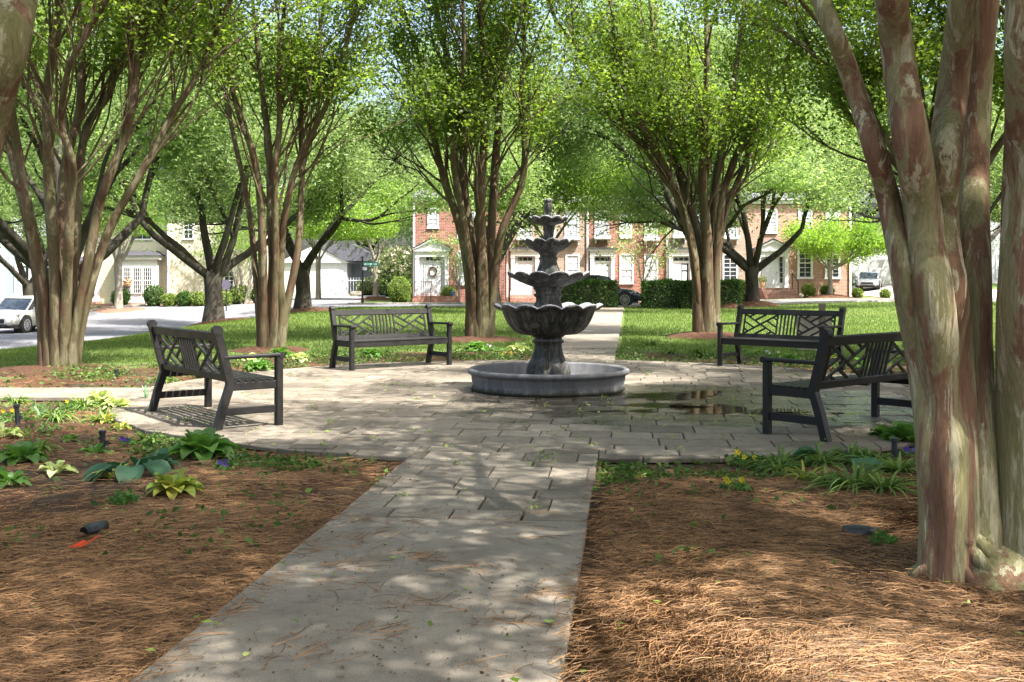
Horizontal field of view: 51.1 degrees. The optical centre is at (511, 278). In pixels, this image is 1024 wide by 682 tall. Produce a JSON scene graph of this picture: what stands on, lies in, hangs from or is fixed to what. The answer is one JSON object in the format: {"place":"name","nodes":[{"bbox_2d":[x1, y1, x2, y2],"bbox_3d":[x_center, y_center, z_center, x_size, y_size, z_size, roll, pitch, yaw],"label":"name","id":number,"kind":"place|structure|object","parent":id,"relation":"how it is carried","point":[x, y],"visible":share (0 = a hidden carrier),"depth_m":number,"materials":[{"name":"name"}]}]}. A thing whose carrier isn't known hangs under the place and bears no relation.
{"place":"outdoors","nodes":[
{"label":"outdoors","id":0,"kind":"place"},
{"bbox_2d":[0,387,173,400],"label":"path","id":1,"kind":"structure","parent":0,"point":[50,394],"depth_m":12.93,"materials":[{"name":"concrete"}]},
{"bbox_2d":[78,164,280,303],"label":"cream house","id":2,"kind":"structure","parent":0,"point":[167,271],"depth_m":65.18,"materials":[{"name":"paint"}]},
{"bbox_2d":[122,255,163,302],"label":"bay window","id":3,"kind":"structure","parent":2,"relation":"in","point":[146,274],"depth_m":65.22,"materials":[{"name":"white glass"}]},
{"bbox_2d":[0,294,384,348],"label":"road","id":4,"kind":"structure","parent":0,"point":[99,325],"depth_m":54.33,"materials":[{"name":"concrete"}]},
{"bbox_2d":[0,295,35,332],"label":"parked car","id":5,"kind":"object","parent":4,"relation":"on","point":[17,314],"visible":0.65,"depth_m":44.65,"materials":[{"name":"white paint"}]},
{"bbox_2d":[284,244,393,294],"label":"garage house","id":6,"kind":"structure","parent":0,"point":[338,270],"depth_m":97.94,"materials":[{"name":"white"}]},
{"bbox_2d":[321,269,342,293],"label":"garage door","id":7,"kind":"structure","parent":6,"relation":"in","point":[331,279],"depth_m":97.92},
{"bbox_2d":[131,307,623,681],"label":"path","id":8,"kind":"structure","parent":0,"point":[280,611],"depth_m":4.46,"materials":[{"name":"concrete"}]},
{"bbox_2d":[0,283,1023,681],"bbox_3d":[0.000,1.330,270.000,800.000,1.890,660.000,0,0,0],"label":"ground","id":9,"kind":"structure","parent":0,"point":[86,489],"depth_m":7.32,"materials":[{"name":"soil"}]},
{"bbox_2d":[0,466,31,488],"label":"hosta","id":10,"kind":"object","parent":9,"relation":"on","point":[11,476],"visible":0.99,"depth_m":7.32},
{"bbox_2d":[0,0,37,159],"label":"crape myrtle","id":11,"kind":"object","parent":9,"relation":"on","point":[17,20],"visible":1,"depth_m":4.64,"materials":[{"name":"brown plant"}]},
{"bbox_2d":[0,182,45,300],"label":"blue grey house","id":12,"kind":"structure","parent":9,"relation":"on","point":[10,284],"depth_m":64.50,"materials":[{"name":"paint"}]},
{"bbox_2d":[0,441,48,467],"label":"hosta","id":13,"kind":"object","parent":9,"relation":"on","point":[16,452],"visible":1,"depth_m":8.10,"materials":[{"name":"plant"}]},
{"bbox_2d":[27,407,82,423],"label":"lily turf","id":14,"kind":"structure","parent":9,"relation":"on","point":[53,417],"depth_m":10.46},
{"bbox_2d":[36,460,78,477],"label":"hosta","id":15,"kind":"object","parent":9,"relation":"on","point":[48,468],"visible":0.98,"depth_m":7.71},
{"bbox_2d":[0,363,126,377],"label":"mulch ring","id":16,"kind":"object","parent":9,"relation":"on","point":[24,370],"visible":0.59,"depth_m":15.71,"materials":[{"name":"soil"}]},
{"bbox_2d":[0,0,362,366],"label":"crape myrtle","id":17,"kind":"object","parent":16,"relation":"on","point":[63,297],"visible":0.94,"depth_m":16.04,"materials":[{"name":"brown plant"}]},
{"bbox_2d":[0,144,163,294],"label":"street tree","id":18,"kind":"object","parent":9,"relation":"on","point":[21,277],"visible":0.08,"depth_m":55.52,"materials":[{"name":"plant"}]},
{"bbox_2d":[98,397,130,409],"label":"hosta","id":19,"kind":"object","parent":9,"relation":"on","point":[113,402],"visible":0.72,"depth_m":11.56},
{"bbox_2d":[92,307,145,312],"bbox_3d":[-21.755,1.750,58.877,3.353,0.333,3.261,0,0,0],"label":"mulch ring","id":20,"kind":"object","parent":9,"relation":"on","point":[117,310],"visible":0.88,"depth_m":58.45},
{"bbox_2d":[82,172,177,308],"bbox_3d":[-20.852,-2.482,58.503,7.213,8.765,9.462,0,0,27],"label":"young tree","id":21,"kind":"object","parent":20,"relation":"on","point":[120,257],"visible":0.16,"depth_m":58.81,"materials":[{"name":"green plant"}]},
{"bbox_2d":[106,488,140,506],"bbox_3d":[-2.389,1.351,6.612,0.206,0.105,0.198,0,0,0],"label":"pansy","id":22,"kind":"object","parent":9,"relation":"on","point":[125,496],"visible":0.91,"depth_m":6.58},
{"bbox_2d":[82,456,175,483],"bbox_3d":[-2.706,1.443,7.615,0.678,0.309,0.698,0,0,23],"label":"broad hosta","id":23,"kind":"object","parent":9,"relation":"on","point":[154,464],"visible":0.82,"depth_m":7.51,"materials":[{"name":"plant"}]},
{"bbox_2d":[0,0,298,281],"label":"street tree","id":24,"kind":"object","parent":9,"relation":"on","point":[13,242],"visible":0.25,"depth_m":29.48,"materials":[{"name":"plant"}]},
{"bbox_2d":[91,302,252,306],"bbox_3d":[-19.750,1.524,63.200,9.500,0.205,5.400,0,0,0],"label":"flower bed","id":25,"kind":"object","parent":9,"relation":"on","point":[104,305],"visible":0.23,"depth_m":62.70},
{"bbox_2d":[142,284,164,305],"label":"shrub","id":26,"kind":"object","parent":25,"relation":"on","point":[152,296],"visible":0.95,"depth_m":61.18,"materials":[{"name":"green plant"}]},
{"bbox_2d":[228,284,251,303],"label":"shrub","id":27,"kind":"object","parent":25,"relation":"on","point":[237,299],"visible":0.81,"depth_m":62.03,"materials":[{"name":"green plant"}]},
{"bbox_2d":[167,427,237,463],"bbox_3d":[-2.455,1.322,8.430,0.614,0.276,0.614,0,0,0],"label":"hosta","id":28,"kind":"object","parent":9,"relation":"on","point":[205,440],"visible":0.96,"depth_m":8.35,"materials":[{"name":"plant"}]},
{"bbox_2d":[186,317,252,326],"bbox_3d":[-11.764,1.792,41.977,3.012,0.539,3.008,0,0,39],"label":"mulch ring","id":29,"kind":"object","parent":9,"relation":"on","point":[222,320],"visible":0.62,"depth_m":41.37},
{"bbox_2d":[0,1,402,321],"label":"street tree","id":30,"kind":"object","parent":29,"relation":"on","point":[216,270],"visible":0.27,"depth_m":41.11,"materials":[{"name":"plant"}]},
{"bbox_2d":[201,176,285,303],"bbox_3d":[-15.623,-2.463,61.977,5.999,8.166,7.441,0,0,-25],"label":"crape myrtle","id":31,"kind":"object","parent":9,"relation":"on","point":[249,287],"visible":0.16,"depth_m":62.26,"materials":[{"name":"green plant"}]},
{"bbox_2d":[229,346,308,353],"bbox_3d":[-4.738,1.376,20.778,1.610,0.153,1.622,0,0,0],"label":"mulch ring","id":32,"kind":"object","parent":9,"relation":"on","point":[253,349],"visible":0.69,"depth_m":20.54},
{"bbox_2d":[146,0,438,347],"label":"crape myrtle","id":33,"kind":"object","parent":32,"relation":"on","point":[313,76],"visible":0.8,"depth_m":20.60,"materials":[{"name":"green plant"}]},
{"bbox_2d":[290,307,335,312],"bbox_3d":[-9.393,1.495,47.538,3.218,0.469,3.292,0,0,0],"label":"mulch ring","id":34,"kind":"object","parent":9,"relation":"on","point":[311,309],"visible":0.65,"depth_m":46.78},
{"bbox_2d":[130,19,489,308],"bbox_3d":[-8.999,-5.069,48.097,18.656,13.408,18.881,0,0,0],"label":"street tree","id":35,"kind":"object","parent":34,"relation":"on","point":[303,289],"visible":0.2,"depth_m":45.88,"materials":[{"name":"plant"}]},
{"bbox_2d":[279,166,379,298],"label":"young tree","id":36,"kind":"object","parent":9,"relation":"on","point":[309,234],"visible":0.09,"depth_m":73.64,"materials":[{"name":"green plant"}]},
{"bbox_2d":[354,296,390,299],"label":"mulch ring","id":37,"kind":"object","parent":9,"relation":"on","point":[376,298],"visible":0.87,"depth_m":71.22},
{"bbox_2d":[314,170,420,296],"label":"young tree","id":38,"kind":"object","parent":37,"relation":"on","point":[351,232],"visible":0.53,"depth_m":70.87,"materials":[{"name":"green plant"}]},
{"bbox_2d":[369,242,411,296],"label":"flowering shrub","id":39,"kind":"object","parent":9,"relation":"on","point":[402,267],"visible":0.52,"depth_m":82.86,"materials":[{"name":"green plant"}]},
{"bbox_2d":[387,275,411,301],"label":"topiary","id":40,"kind":"object","parent":9,"relation":"on","point":[399,289],"visible":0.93,"depth_m":61.30,"materials":[{"name":"green plant"}]},
{"bbox_2d":[411,190,504,301],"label":"townhouse","id":41,"kind":"structure","parent":9,"relation":"on","point":[422,278],"depth_m":64.37,"materials":[{"name":"red brick"}]},
{"bbox_2d":[426,262,440,295],"bbox_3d":[-4.725,0.020,64.323,0.920,2.000,0.113,0,0,0],"label":"door","id":42,"kind":"structure","parent":41,"relation":"in","point":[435,289],"depth_m":64.35,"materials":[{"name":"wood"}]},
{"bbox_2d":[290,3,666,304],"bbox_3d":[-1.510,-5.457,50.509,19.825,14.078,19.588,0,0,-30],"label":"street tree","id":43,"kind":"object","parent":9,"relation":"on","point":[508,168],"visible":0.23,"depth_m":48.66,"materials":[{"name":"plant"}]},
{"bbox_2d":[452,336,523,342],"bbox_3d":[-0.794,1.383,24.550,2.199,0.154,2.210,0,0,19],"label":"mulch ring","id":44,"kind":"object","parent":9,"relation":"on","point":[455,339],"visible":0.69,"depth_m":24.07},
{"bbox_2d":[327,0,648,336],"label":"crape myrtle","id":45,"kind":"object","parent":44,"relation":"on","point":[463,115],"visible":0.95,"depth_m":24.06,"materials":[{"name":"green plant"}]},
{"bbox_2d":[351,46,635,245],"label":"shade tree","id":46,"kind":"object","parent":9,"relation":"on","point":[401,230],"depth_m":91.37,"materials":[{"name":"plant"}]},
{"bbox_2d":[0,342,994,564],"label":"ground cover","id":47,"kind":"object","parent":9,"relation":"on","point":[622,467],"visible":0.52,"depth_m":8.31,"materials":[{"name":"plant"}]},
{"bbox_2d":[0,301,995,374],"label":"lawn grass","id":48,"kind":"structure","parent":9,"relation":"on","point":[146,336],"depth_m":28.59,"materials":[{"name":"plant"}]},
{"bbox_2d":[794,316,831,349],"bbox_3d":[5.966,1.065,21.125,0.720,0.730,0.310,0,0,0],"label":"stone marker","id":49,"kind":"object","parent":48,"relation":"on","point":[809,325],"visible":0.32,"depth_m":21.00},
{"bbox_2d":[0,388,1021,681],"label":"leaf litter","id":50,"kind":"object","parent":9,"relation":"on","point":[468,568],"visible":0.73,"depth_m":4.90,"materials":[{"name":"plant"}]},
{"bbox_2d":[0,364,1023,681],"bbox_3d":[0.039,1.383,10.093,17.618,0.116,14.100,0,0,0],"label":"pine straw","id":51,"kind":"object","parent":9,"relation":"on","point":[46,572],"visible":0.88,"depth_m":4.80,"materials":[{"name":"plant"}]},
{"bbox_2d":[79,520,108,533],"bbox_3d":[-2.268,1.345,5.820,0.080,0.040,0.162,9,4,24],"label":"light shroud","id":52,"kind":"object","parent":51,"relation":"on","point":[94,527],"visible":1,"depth_m":5.79,"materials":[{"name":"black plastic"}]},
{"bbox_2d":[144,467,207,499],"bbox_3d":[-2.137,1.322,6.893,0.398,0.199,0.411,0,0,0],"label":"hosta","id":53,"kind":"object","parent":51,"relation":"on","point":[174,484],"visible":0.98,"depth_m":6.81,"materials":[{"name":"plant"}]},
{"bbox_2d":[505,198,584,301],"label":"townhouse","id":54,"kind":"structure","parent":9,"relation":"on","point":[569,260],"depth_m":65.97,"materials":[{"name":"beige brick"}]},
{"bbox_2d":[518,263,531,294],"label":"door","id":55,"kind":"structure","parent":54,"relation":"in","point":[523,289],"depth_m":65.94,"materials":[{"name":"wood"}]},
{"bbox_2d":[566,254,579,272],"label":"window","id":56,"kind":"structure","parent":54,"relation":"in","point":[572,260],"depth_m":65.98,"materials":[{"name":"white glass"}]},
{"bbox_2d":[560,278,619,307],"bbox_3d":[3.406,0.699,51.595,3.563,1.528,1.315,0,0,0],"label":"hedge","id":57,"kind":"object","parent":9,"relation":"on","point":[595,291],"visible":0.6,"depth_m":51.24,"materials":[{"name":"green plant"}]},
{"bbox_2d":[415,0,778,195],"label":"shade tree","id":58,"kind":"object","parent":9,"relation":"on","point":[562,61],"visible":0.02,"depth_m":81.30,"materials":[{"name":"plant"}]},
{"bbox_2d":[442,362,792,520],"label":"fallen leaves","id":59,"kind":"object","parent":9,"relation":"on","point":[599,451],"visible":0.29,"depth_m":8.99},
{"bbox_2d":[585,196,664,292],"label":"townhouse","id":60,"kind":"structure","parent":9,"relation":"on","point":[594,265],"depth_m":65.99,"materials":[{"name":"red brick"}]},
{"bbox_2d":[619,254,633,283],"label":"window","id":61,"kind":"structure","parent":60,"relation":"in","point":[625,278],"depth_m":65.98,"materials":[{"name":"white glass"}]},
{"bbox_2d":[348,298,995,303],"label":"kerb","id":62,"kind":"structure","parent":9,"relation":"on","point":[632,303],"depth_m":60.08,"materials":[{"name":"concrete"}]},
{"bbox_2d":[491,0,870,309],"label":"street tree","id":63,"kind":"object","parent":9,"relation":"on","point":[802,181],"visible":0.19,"depth_m":47.09,"materials":[{"name":"plant"}]},
{"bbox_2d":[517,0,854,332],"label":"crape myrtle","id":64,"kind":"object","parent":9,"relation":"on","point":[705,244],"visible":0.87,"depth_m":25.51,"materials":[{"name":"green plant"}]},
{"bbox_2d":[639,277,743,308],"bbox_3d":[8.611,0.701,51.413,4.981,1.550,1.336,0,0,0],"label":"hedge","id":65,"kind":"object","parent":9,"relation":"on","point":[665,293],"visible":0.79,"depth_m":51.04,"materials":[{"name":"green plant"}]},
{"bbox_2d":[665,331,733,339],"bbox_3d":[4.697,1.363,25.997,2.410,0.191,2.400,0,0,-39],"label":"mulch ring","id":66,"kind":"object","parent":9,"relation":"on","point":[702,335],"visible":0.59,"depth_m":25.41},
{"bbox_2d":[658,196,745,280],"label":"townhouse","id":67,"kind":"structure","parent":9,"relation":"on","point":[730,268],"depth_m":65.94,"materials":[{"name":"paint"}]},
{"bbox_2d":[723,254,737,279],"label":"window","id":68,"kind":"structure","parent":67,"relation":"in","point":[730,269],"depth_m":65.98,"materials":[{"name":"white glass"}]},
{"bbox_2d":[412,300,995,306],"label":"kerb","id":69,"kind":"structure","parent":9,"relation":"on","point":[776,303],"depth_m":53.99,"materials":[{"name":"concrete"}]},
{"bbox_2d":[719,476,750,490],"bbox_3d":[1.472,1.366,7.085,0.215,0.118,0.213,0,0,0],"label":"pansy","id":70,"kind":"object","parent":9,"relation":"on","point":[730,482],"visible":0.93,"depth_m":7.04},
{"bbox_2d":[742,301,778,306],"bbox_3d":[11.842,1.254,52.898,3.144,0.386,3.106,0,0,0],"label":"mulch ring","id":71,"kind":"object","parent":9,"relation":"on","point":[754,303],"visible":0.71,"depth_m":52.05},
{"bbox_2d":[563,73,885,300],"bbox_3d":[10.402,-4.875,53.305,17.198,12.783,16.492,0,0,0],"label":"street tree","id":72,"kind":"object","parent":71,"relation":"on","point":[751,267],"visible":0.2,"depth_m":52.30,"materials":[{"name":"plant"}]},
{"bbox_2d":[607,6,922,212],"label":"shade tree","id":73,"kind":"object","parent":9,"relation":"on","point":[822,101],"visible":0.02,"depth_m":76.95,"materials":[{"name":"plant"}]},
{"bbox_2d":[730,443,821,466],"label":"lily turf","id":74,"kind":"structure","parent":9,"relation":"on","point":[785,457],"depth_m":8.03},
{"bbox_2d":[741,193,850,298],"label":"townhouse","id":75,"kind":"structure","parent":9,"relation":"on","point":[787,274],"depth_m":65.99,"materials":[{"name":"pink brick"}]},
{"bbox_2d":[763,257,777,287],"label":"door","id":76,"kind":"structure","parent":75,"relation":"in","point":[770,272],"depth_m":65.92,"materials":[{"name":"wood"}]},
{"bbox_2d":[797,248,813,278],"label":"window","id":77,"kind":"structure","parent":75,"relation":"in","point":[804,267],"depth_m":65.98,"materials":[{"name":"white glass"}]},
{"bbox_2d":[790,441,863,470],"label":"lily turf","id":78,"kind":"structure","parent":9,"relation":"on","point":[824,460],"depth_m":8.01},
{"bbox_2d":[805,294,853,297],"bbox_3d":[19.045,1.067,63.776,3.543,0.314,3.461,0,0,0],"label":"mulch ring","id":79,"kind":"object","parent":9,"relation":"on","point":[829,296],"visible":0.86,"depth_m":63.17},
{"bbox_2d":[771,210,886,294],"bbox_3d":[19.334,-1.639,64.130,7.653,5.947,7.126,0,0,-11],"label":"young tree","id":80,"kind":"object","parent":79,"relation":"on","point":[818,247],"visible":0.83,"depth_m":62.88,"materials":[{"name":"green plant"}]},
{"bbox_2d":[663,0,1004,175],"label":"crape myrtle","id":81,"kind":"object","parent":9,"relation":"on","point":[834,91],"visible":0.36,"depth_m":18.44,"materials":[{"name":"green plant"}]},
{"bbox_2d":[789,445,888,472],"bbox_3d":[2.452,1.457,8.006,0.826,0.346,0.827,0,0,0],"label":"broad hosta","id":82,"kind":"object","parent":9,"relation":"on","point":[858,460],"visible":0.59,"depth_m":8.03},
{"bbox_2d":[798,452,902,495],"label":"lily turf","id":83,"kind":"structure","parent":9,"relation":"on","point":[856,474],"depth_m":7.03,"materials":[{"name":"plant"}]},
{"bbox_2d":[842,524,876,535],"bbox_3d":[1.893,1.365,5.831,0.178,0.044,0.088,0,6,20],"label":"light shroud","id":84,"kind":"object","parent":9,"relation":"on","point":[860,529],"visible":0.9,"depth_m":5.80,"materials":[{"name":"black plastic"}]},
{"bbox_2d":[834,464,917,500],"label":"lily turf","id":85,"kind":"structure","parent":9,"relation":"on","point":[886,483],"depth_m":6.88,"materials":[{"name":"plant"}]},
{"bbox_2d":[849,451,915,475],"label":"lily turf","id":86,"kind":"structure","parent":9,"relation":"on","point":[893,464],"depth_m":7.69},
{"bbox_2d":[867,528,897,545],"bbox_3d":[1.948,1.366,5.626,0.153,0.095,0.134,0,0,23],"label":"pansy","id":87,"kind":"object","parent":9,"relation":"on","point":[879,535],"visible":0.95,"depth_m":5.61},
{"bbox_2d":[779,19,1003,266],"bbox_3d":[21.381,-5.363,49.561,18.881,13.408,18.656,0,0,18],"label":"street tree","id":88,"kind":"object","parent":9,"relation":"on","point":[995,198],"visible":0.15,"depth_m":48.01,"materials":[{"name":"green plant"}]},
{"bbox_2d":[877,420,914,441],"bbox_3d":[3.377,1.349,9.161,0.521,0.239,0.472,0,0,16],"label":"hosta","id":89,"kind":"object","parent":9,"relation":"on","point":[902,430],"visible":0.62,"depth_m":9.11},
{"bbox_2d":[818,0,1004,127],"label":"crape myrtle","id":90,"kind":"object","parent":9,"relation":"on","point":[928,56],"visible":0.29,"depth_m":16.88,"materials":[{"name":"green plant"}]},
{"bbox_2d":[810,0,1023,590],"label":"crape myrtle","id":91,"kind":"object","parent":9,"relation":"on","point":[968,410],"visible":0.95,"depth_m":4.98,"materials":[{"name":"brown plant"}]},
{"bbox_2d":[990,179,999,283],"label":"white house","id":92,"kind":"structure","parent":9,"relation":"on","point":[995,256],"depth_m":86.00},
{"bbox_2d":[110,348,914,522],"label":"patio","id":93,"kind":"structure","parent":0,"point":[516,482],"depth_m":10.00,"materials":[{"name":"stone"}]},
{"bbox_2d":[147,319,285,430],"bbox_3d":[-2.965,0.899,10.596,0.702,0.950,1.856,0,0,-37],"label":"garden bench","id":94,"kind":"object","parent":93,"relation":"on","point":[206,370],"visible":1,"depth_m":10.11,"materials":[{"name":"wood"}]},
{"bbox_2d":[329,305,452,370],"bbox_3d":[-1.885,0.899,16.794,1.856,0.950,0.702,0,0,-38],"label":"garden bench","id":95,"kind":"object","parent":93,"relation":"on","point":[352,340],"visible":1,"depth_m":16.81,"materials":[{"name":"wood"}]},
{"bbox_2d":[73,353,881,681],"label":"blossom litter","id":96,"kind":"object","parent":93,"relation":"on","point":[409,571],"visible":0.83,"depth_m":4.77,"materials":[{"name":"plant"}]},
{"bbox_2d":[166,370,861,509],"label":"joint weeds","id":97,"kind":"object","parent":93,"relation":"on","point":[187,418],"visible":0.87,"depth_m":9.61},
{"bbox_2d":[467,199,628,397],"bbox_3d":[0.450,0.193,13.300,2.010,2.375,2.010,0,0,0],"label":"fountain","id":98,"kind":"object","parent":93,"relation":"on","point":[548,320],"visible":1,"depth_m":12.96,"materials":[{"name":"stone"}]},
{"bbox_2d":[607,402,700,407],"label":"puddle","id":99,"kind":"object","parent":93,"relation":"on","point":[652,404],"visible":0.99,"depth_m":11.67,"materials":[{"name":"liquid"}]},
{"bbox_2d":[605,391,721,399],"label":"puddle","id":100,"kind":"object","parent":93,"relation":"on","point":[670,395],"visible":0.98,"depth_m":12.57,"materials":[{"name":"liquid"}]},
{"bbox_2d":[669,404,810,414],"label":"puddle","id":101,"kind":"object","parent":93,"relation":"on","point":[724,408],"visible":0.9,"depth_m":11.22,"materials":[{"name":"liquid"}]},
{"bbox_2d":[716,305,845,369],"bbox_3d":[4.139,0.899,16.540,1.856,0.950,0.702,0,0,44],"label":"garden bench","id":102,"kind":"object","parent":93,"relation":"on","point":[773,339],"visible":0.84,"depth_m":16.68,"materials":[{"name":"wood"}]},
{"bbox_2d":[760,329,911,441],"bbox_3d":[3.136,0.899,9.857,1.856,0.950,0.702,0,0,-41],"label":"garden bench","id":103,"kind":"object","parent":93,"relation":"on","point":[874,376],"visible":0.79,"depth_m":9.45,"materials":[{"name":"wood"}]},
{"bbox_2d":[48,0,1004,263],"label":"sky","id":104,"kind":"structure","parent":0,"point":[404,240],"materials":[{"name":"white"}]},
{"bbox_2d":[324,300,844,307],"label":"road","id":105,"kind":"structure","parent":0,"point":[371,305],"depth_m":57.77,"materials":[{"name":"asphalt"}]},
{"bbox_2d":[468,122,659,253],"bbox_3d":[2.681,-4.257,57.388,11.769,11.730,11.586,0,0,33],"label":"young tree","id":106,"kind":"object","parent":105,"relation":"on","point":[597,184],"visible":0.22,"depth_m":55.75,"materials":[{"name":"green plant"}]},
{"bbox_2d":[585,275,640,304],"bbox_3d":[4.368,0.632,55.200,4.536,1.684,2.192,0,0,0],"label":"parked car","id":107,"kind":"object","parent":105,"relation":"on","point":[628,296],"visible":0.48,"depth_m":54.34,"materials":[{"name":"black paint"}]},
{"bbox_2d":[851,194,901,282],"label":"porch house","id":108,"kind":"structure","parent":0,"point":[880,265],"depth_m":105.00,"materials":[{"name":"white"}]},
{"bbox_2d":[851,283,996,297],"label":"driveway","id":109,"kind":"structure","parent":0,"point":[870,291],"depth_m":81.50,"materials":[{"name":"concrete"}]},
{"bbox_2d":[854,272,882,289],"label":"parked car","id":110,"kind":"object","parent":109,"relation":"on","point":[869,279],"visible":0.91,"depth_m":82.96,"materials":[{"name":"silver metal"}]},
{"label":"pavement","id":111,"kind":"structure","parent":0,"visible":0},
{"bbox_2d":[419,230,464,301],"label":"young tree","id":112,"kind":"object","parent":111,"relation":"on","point":[456,258],"visible":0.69,"depth_m":62.66,"materials":[{"name":"green plant"}]},
{"bbox_2d":[604,217,686,283],"bbox_3d":[7.830,-1.212,62.726,4.770,5.574,5.553,0,0,0],"label":"young tree","id":113,"kind":"object","parent":111,"relation":"on","point":[630,254],"visible":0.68,"depth_m":63.16,"materials":[{"name":"green plant"}]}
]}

